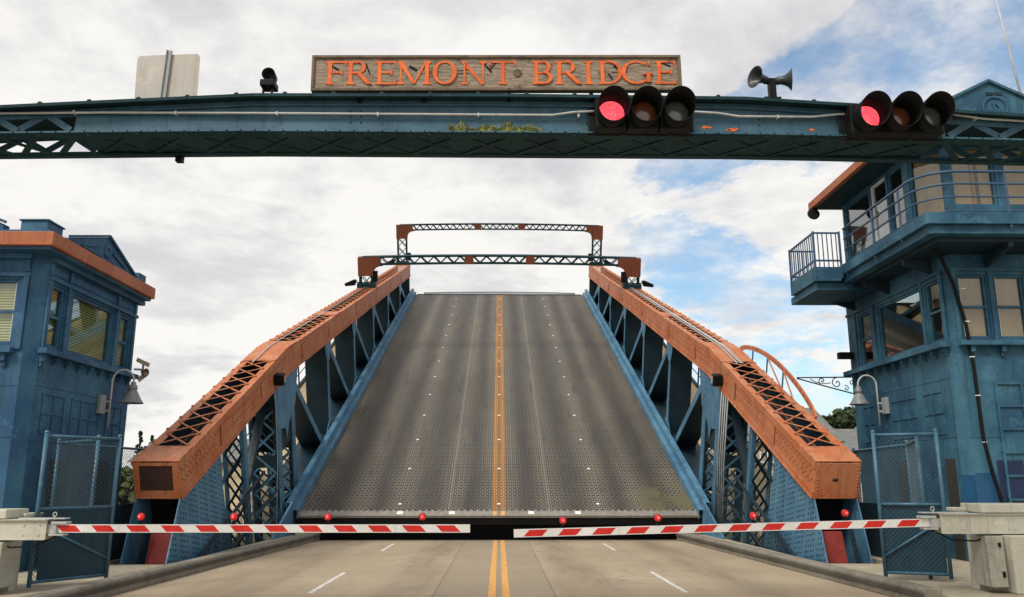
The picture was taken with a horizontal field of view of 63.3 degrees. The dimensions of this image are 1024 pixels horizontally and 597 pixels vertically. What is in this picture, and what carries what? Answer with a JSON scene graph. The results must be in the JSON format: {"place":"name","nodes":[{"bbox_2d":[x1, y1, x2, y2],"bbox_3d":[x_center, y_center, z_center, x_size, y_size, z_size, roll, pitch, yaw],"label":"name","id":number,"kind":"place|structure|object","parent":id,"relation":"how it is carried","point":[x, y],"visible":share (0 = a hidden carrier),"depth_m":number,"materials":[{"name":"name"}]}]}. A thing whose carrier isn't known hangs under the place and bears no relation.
{"place":"outdoors","nodes":[
{"label":"outdoors","id":0,"kind":"place"},
{"bbox_2d":[0,218,155,571],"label":"bridge tower","id":1,"kind":"structure","parent":0,"point":[69,316],"depth_m":16.04,"materials":[{"name":"blue paint"}]},
{"bbox_2d":[0,280,19,343],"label":"window","id":2,"kind":"structure","parent":1,"relation":"in","point":[4,284],"depth_m":15.51,"materials":[{"name":"white paint"}]},
{"bbox_2d":[37,459,68,565],"bbox_3d":[-8.800,4.104,15.952,0.004,1.990,0.750,0,-12,-1],"label":"door","id":3,"kind":"structure","parent":1,"relation":"in","point":[48,485],"depth_m":15.86,"materials":[{"name":"blue metal"}]},
{"bbox_2d":[46,285,64,349],"bbox_3d":[-8.884,0.366,16.024,0.122,1.196,0.476,0,-12,-1],"label":"window","id":4,"kind":"structure","parent":1,"relation":"in","point":[61,292],"depth_m":16.16,"materials":[{"name":"blue paint"}]},
{"bbox_2d":[68,294,112,364],"bbox_3d":[-8.906,0.681,17.449,0.122,1.196,1.796,0,-12,-1],"label":"window","id":5,"kind":"structure","parent":1,"relation":"in","point":[110,319],"depth_m":17.60,"materials":[{"name":"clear glass"}]},
{"bbox_2d":[95,461,109,504],"bbox_3d":[-8.829,4.508,17.783,0.004,1.990,0.500,0,-12,-1],"label":"door","id":6,"kind":"structure","parent":1,"relation":"in","point":[107,466],"depth_m":17.89,"materials":[{"name":"blue metal"}]},
{"bbox_2d":[96,369,143,426],"bbox_3d":[-8.422,2.145,17.960,0.868,1.262,0.477,2,-13,-7],"label":"wall lamp","id":7,"kind":"object","parent":1,"relation":"attached to","point":[132,396],"visible":1,"depth_m":17.89,"materials":[{"name":"grey metal"}]},
{"bbox_2d":[116,315,129,368],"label":"window","id":8,"kind":"structure","parent":1,"relation":"in","point":[126,319],"depth_m":19.06,"materials":[{"name":"blue paint"}]},
{"bbox_2d":[134,358,149,381],"bbox_3d":[-8.700,1.675,19.495,0.348,0.573,0.209,0,-12,-1],"label":"surveillance camera","id":9,"kind":"object","parent":1,"relation":"attached to","point":[144,374],"visible":0.98,"depth_m":19.50,"materials":[{"name":"grey metal"}]},
{"bbox_2d":[118,476,134,503],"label":"broadleaf tree","id":10,"kind":"object","parent":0,"point":[125,496],"visible":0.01,"depth_m":59.63,"materials":[{"name":"green plant"}]},
{"bbox_2d":[0,535,296,596],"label":"sidewalk","id":11,"kind":"structure","parent":0,"point":[115,569],"depth_m":13.55,"materials":[{"name":"concrete"}]},
{"bbox_2d":[26,430,121,587],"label":"chain link gate","id":12,"kind":"structure","parent":11,"relation":"on","point":[71,556],"depth_m":13.14,"materials":[{"name":"metal"}]},
{"bbox_2d":[50,435,146,559],"bbox_3d":[-8.128,3.958,16.144,1.100,2.357,4.669,3,-13,-12],"label":"chain link fence","id":13,"kind":"object","parent":11,"relation":"on","point":[122,513],"visible":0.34,"depth_m":16.23,"materials":[{"name":"metal"}]},
{"bbox_2d":[0,508,469,590],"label":"barrier gate","id":14,"kind":"structure","parent":11,"relation":"on","point":[14,533],"depth_m":12.08,"materials":[{"name":"grey metal"}]},
{"bbox_2d":[119,223,872,564],"bbox_3d":[-0.594,2.582,39.002,18.600,8.085,46.050,0,11,-1],"label":"bascule leaf","id":15,"kind":"object","parent":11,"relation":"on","point":[493,417],"visible":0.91,"depth_m":28.86,"materials":[{"name":"metal"}]},
{"bbox_2d":[0,91,1023,165],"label":"overhead gantry","id":16,"kind":"object","parent":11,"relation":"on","point":[434,125],"visible":0.95,"depth_m":9.59,"materials":[{"name":"teal metal"}]},
{"bbox_2d":[134,49,199,98],"bbox_3d":[-4.068,-2.541,9.753,0.740,0.812,0.063,0,-12,-1],"label":"road sign","id":17,"kind":"object","parent":16,"relation":"on","point":[168,74],"visible":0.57,"depth_m":9.79,"materials":[{"name":"metal"}]},
{"bbox_2d":[260,67,277,92],"bbox_3d":[-2.830,-2.477,9.670,0.175,0.390,0.200,0,-12,-1],"label":"warning beacon","id":18,"kind":"object","parent":16,"relation":"on","point":[268,83],"visible":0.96,"depth_m":9.63,"materials":[{"name":"black metal"}]},
{"bbox_2d":[311,55,681,101],"bbox_3d":[-0.172,-2.546,9.600,4.270,0.555,0.097,0,-12,-1],"label":"name sign","id":19,"kind":"object","parent":16,"relation":"attached to","point":[589,74],"visible":0.96,"depth_m":9.59,"materials":[{"name":"brown wood"}]},
{"bbox_2d":[588,85,696,136],"bbox_3d":[1.482,-2.093,9.309,1.210,0.375,0.568,0,-12,-1],"label":"traffic light","id":20,"kind":"object","parent":16,"relation":"attached to","point":[647,110],"visible":1,"depth_m":9.33,"materials":[{"name":"black metal"}]},
{"bbox_2d":[747,66,792,98],"bbox_3d":[3.028,-2.495,9.648,0.515,0.416,0.268,0,-12,-1],"label":"horn speaker","id":21,"kind":"object","parent":16,"relation":"attached to","point":[756,76],"visible":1,"depth_m":9.66},
{"bbox_2d":[838,90,954,140],"bbox_3d":[4.357,-2.045,9.343,1.180,0.375,0.568,0,-12,-1],"label":"traffic light","id":22,"kind":"object","parent":16,"relation":"attached to","point":[877,115],"visible":1,"depth_m":9.35,"materials":[{"name":"black metal"}]},
{"bbox_2d":[240,508,754,544],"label":"bank hill","id":23,"kind":"structure","parent":0,"point":[724,533],"depth_m":76.47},
{"bbox_2d":[118,466,132,503],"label":"broadleaf tree","id":24,"kind":"object","parent":23,"relation":"on","point":[124,481],"visible":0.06,"depth_m":62.56,"materials":[{"name":"green plant"}]},
{"bbox_2d":[131,431,143,465],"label":"pine tree","id":25,"kind":"object","parent":23,"relation":"on","point":[140,433],"visible":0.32,"depth_m":105.65,"materials":[{"name":"green plant"}]},
{"bbox_2d":[127,439,287,511],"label":"house","id":26,"kind":"structure","parent":23,"relation":"on","point":[236,454],"depth_m":83.33,"materials":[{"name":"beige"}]},
{"bbox_2d":[709,408,844,507],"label":"house","id":27,"kind":"structure","parent":23,"relation":"on","point":[821,420],"depth_m":81.64,"materials":[{"name":"beige"}]},
{"bbox_2d":[821,414,846,428],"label":"broadleaf tree","id":28,"kind":"object","parent":23,"relation":"on","point":[833,422],"visible":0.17,"depth_m":100.42,"materials":[{"name":"green plant"}]},
{"bbox_2d":[832,406,855,428],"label":"broadleaf tree","id":29,"kind":"object","parent":23,"relation":"on","point":[848,412],"visible":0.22,"depth_m":102.17,"materials":[{"name":"green plant"}]},
{"bbox_2d":[834,429,862,501],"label":"house","id":30,"kind":"structure","parent":23,"relation":"on","point":[849,437],"depth_m":81.91,"materials":[{"name":"grey"}]},
{"bbox_2d":[107,540,890,596],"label":"road","id":31,"kind":"structure","parent":0,"point":[535,568],"depth_m":15.98,"materials":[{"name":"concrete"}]},
{"bbox_2d":[22,533,319,596],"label":"kerb","id":32,"kind":"structure","parent":31,"relation":"on","point":[111,585],"depth_m":14.92,"materials":[{"name":"concrete"}]},
{"bbox_2d":[488,540,509,596],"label":"line marking","id":33,"kind":"object","parent":31,"relation":"on","point":[492,586],"visible":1,"depth_m":16.12,"materials":[{"name":"yellow paint"}]},
{"bbox_2d":[676,533,942,596],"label":"kerb","id":34,"kind":"structure","parent":31,"relation":"on","point":[885,585],"depth_m":15.12,"materials":[{"name":"concrete"}]},
{"bbox_2d":[0,0,1023,468],"label":"sky","id":35,"kind":"structure","parent":0,"point":[235,252],"materials":[{"name":"white"}]},
{"bbox_2d":[701,535,1023,596],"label":"sidewalk","id":36,"kind":"structure","parent":0,"point":[960,585],"depth_m":13.69,"materials":[{"name":"concrete"}]},
{"bbox_2d":[514,503,1023,594],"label":"barrier gate","id":37,"kind":"structure","parent":36,"relation":"on","point":[994,532],"depth_m":12.18,"materials":[{"name":"grey metal"}]},
{"bbox_2d":[852,436,932,578],"bbox_3d":[7.627,4.065,16.630,0.522,2.357,5.873,-2,-13,10],"label":"chain link fence","id":38,"kind":"object","parent":36,"relation":"on","point":[869,510],"visible":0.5,"depth_m":17.37,"materials":[{"name":"metal"}]},
{"bbox_2d":[870,429,953,579],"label":"chain link gate","id":39,"kind":"structure","parent":36,"relation":"on","point":[912,551],"depth_m":13.65,"materials":[{"name":"metal"}]},
{"bbox_2d":[788,79,1023,560],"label":"bridge tower","id":40,"kind":"structure","parent":0,"point":[946,361],"depth_m":18.37,"materials":[{"name":"blue metal"}]},
{"bbox_2d":[807,208,819,219],"bbox_3d":[8.507,-2.400,23.448,0.340,0.373,0.160,0,-12,-1],"label":"gong bell","id":41,"kind":"object","parent":40,"relation":"hanging from","point":[813,213],"visible":1,"depth_m":23.40,"materials":[{"name":"black metal"}]},
{"bbox_2d":[797,376,854,394],"bbox_3d":[8.389,2.324,22.152,1.565,0.491,0.036,0,-12,-1],"label":"scroll bracket","id":42,"kind":"object","parent":40,"relation":"attached to","point":[798,378],"visible":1,"depth_m":22.16,"materials":[{"name":"black metal"}]},
{"bbox_2d":[845,190,867,258],"bbox_3d":[9.358,-1.668,22.255,0.070,2.096,1.546,0,-12,-1],"label":"window","id":43,"kind":"structure","parent":40,"relation":"in","point":[863,195],"depth_m":22.96,"materials":[{"name":"blue paint"}]},
{"bbox_2d":[859,312,873,365],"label":"window","id":44,"kind":"structure","parent":40,"relation":"in","point":[863,340],"depth_m":21.80,"materials":[{"name":"blue metal"}]},
{"bbox_2d":[849,375,889,425],"bbox_3d":[8.780,2.503,20.508,0.868,1.262,0.477,-1,-13,6],"label":"wall lamp","id":45,"kind":"object","parent":40,"relation":"attached to","point":[859,399],"visible":1,"depth_m":20.43,"materials":[{"name":"grey metal"}]},
{"bbox_2d":[871,178,884,240],"bbox_3d":[9.378,-1.948,20.986,0.070,2.096,0.846,0,-12,-1],"label":"glass door","id":46,"kind":"structure","parent":40,"relation":"in","point":[882,180],"depth_m":21.39,"materials":[{"name":"white paint"}]},
{"bbox_2d":[887,165,900,231],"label":"window","id":47,"kind":"structure","parent":40,"relation":"in","point":[896,169],"depth_m":20.46,"materials":[{"name":"white paint"}]},
{"bbox_2d":[878,289,924,358],"bbox_3d":[9.268,0.642,19.731,0.070,1.336,2.136,0,-12,-1],"label":"window","id":48,"kind":"structure","parent":40,"relation":"in","point":[880,308],"depth_m":20.57,"materials":[{"name":"blue wood"}]},
{"bbox_2d":[897,461,910,502],"bbox_3d":[9.190,4.830,19.357,0.006,2.040,0.500,0,-12,-1],"label":"door","id":49,"kind":"structure","parent":40,"relation":"in","point":[900,461],"depth_m":19.48,"materials":[{"name":"blue metal"}]},
{"bbox_2d":[908,150,945,217],"bbox_3d":[9.617,-2.581,19.164,0.120,1.546,0.913,5,-13,-20],"label":"window","id":50,"kind":"structure","parent":40,"relation":"in","point":[938,205],"depth_m":19.26,"materials":[{"name":"beige glass"}]},
{"bbox_2d":[925,280,943,343],"bbox_3d":[9.292,0.299,18.178,0.070,1.336,0.596,0,-12,-1],"label":"window","id":51,"kind":"structure","parent":40,"relation":"in","point":[927,290],"depth_m":18.38,"materials":[{"name":"blue metal"}]},
{"bbox_2d":[945,458,965,560],"bbox_3d":[9.223,4.369,17.268,0.006,2.040,0.380,0,-12,-1],"label":"door","id":52,"kind":"structure","parent":40,"relation":"in","point":[953,490],"depth_m":17.29,"materials":[{"name":"blue metal"}]},
{"bbox_2d":[948,148,997,205],"bbox_3d":[10.349,-2.738,18.733,0.996,1.426,0.120,0,-12,-1],"label":"window","id":53,"kind":"structure","parent":40,"relation":"in","point":[958,190],"depth_m":18.73,"materials":[{"name":"beige glass"}]},
{"bbox_2d":[956,275,991,338],"bbox_3d":[9.786,0.186,17.668,0.616,1.376,0.120,0,-12,-1],"label":"window","id":54,"kind":"structure","parent":40,"relation":"in","point":[970,297],"depth_m":17.70,"materials":[{"name":"beige glass"}]},
{"bbox_2d":[992,275,1023,338],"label":"window","id":55,"kind":"structure","parent":40,"relation":"in","point":[1008,308],"depth_m":17.71,"materials":[{"name":"beige glass"}]},
{"bbox_2d":[996,0,1021,92],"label":"roof antenna","id":56,"kind":"object","parent":40,"relation":"on","point":[1015,73],"visible":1,"depth_m":19.25,"materials":[{"name":"metal"}]},
{"bbox_2d":[1000,151,1023,205],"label":"window","id":57,"kind":"structure","parent":40,"relation":"in","point":[1013,190],"depth_m":18.78,"materials":[{"name":"beige glass"}]}
]}

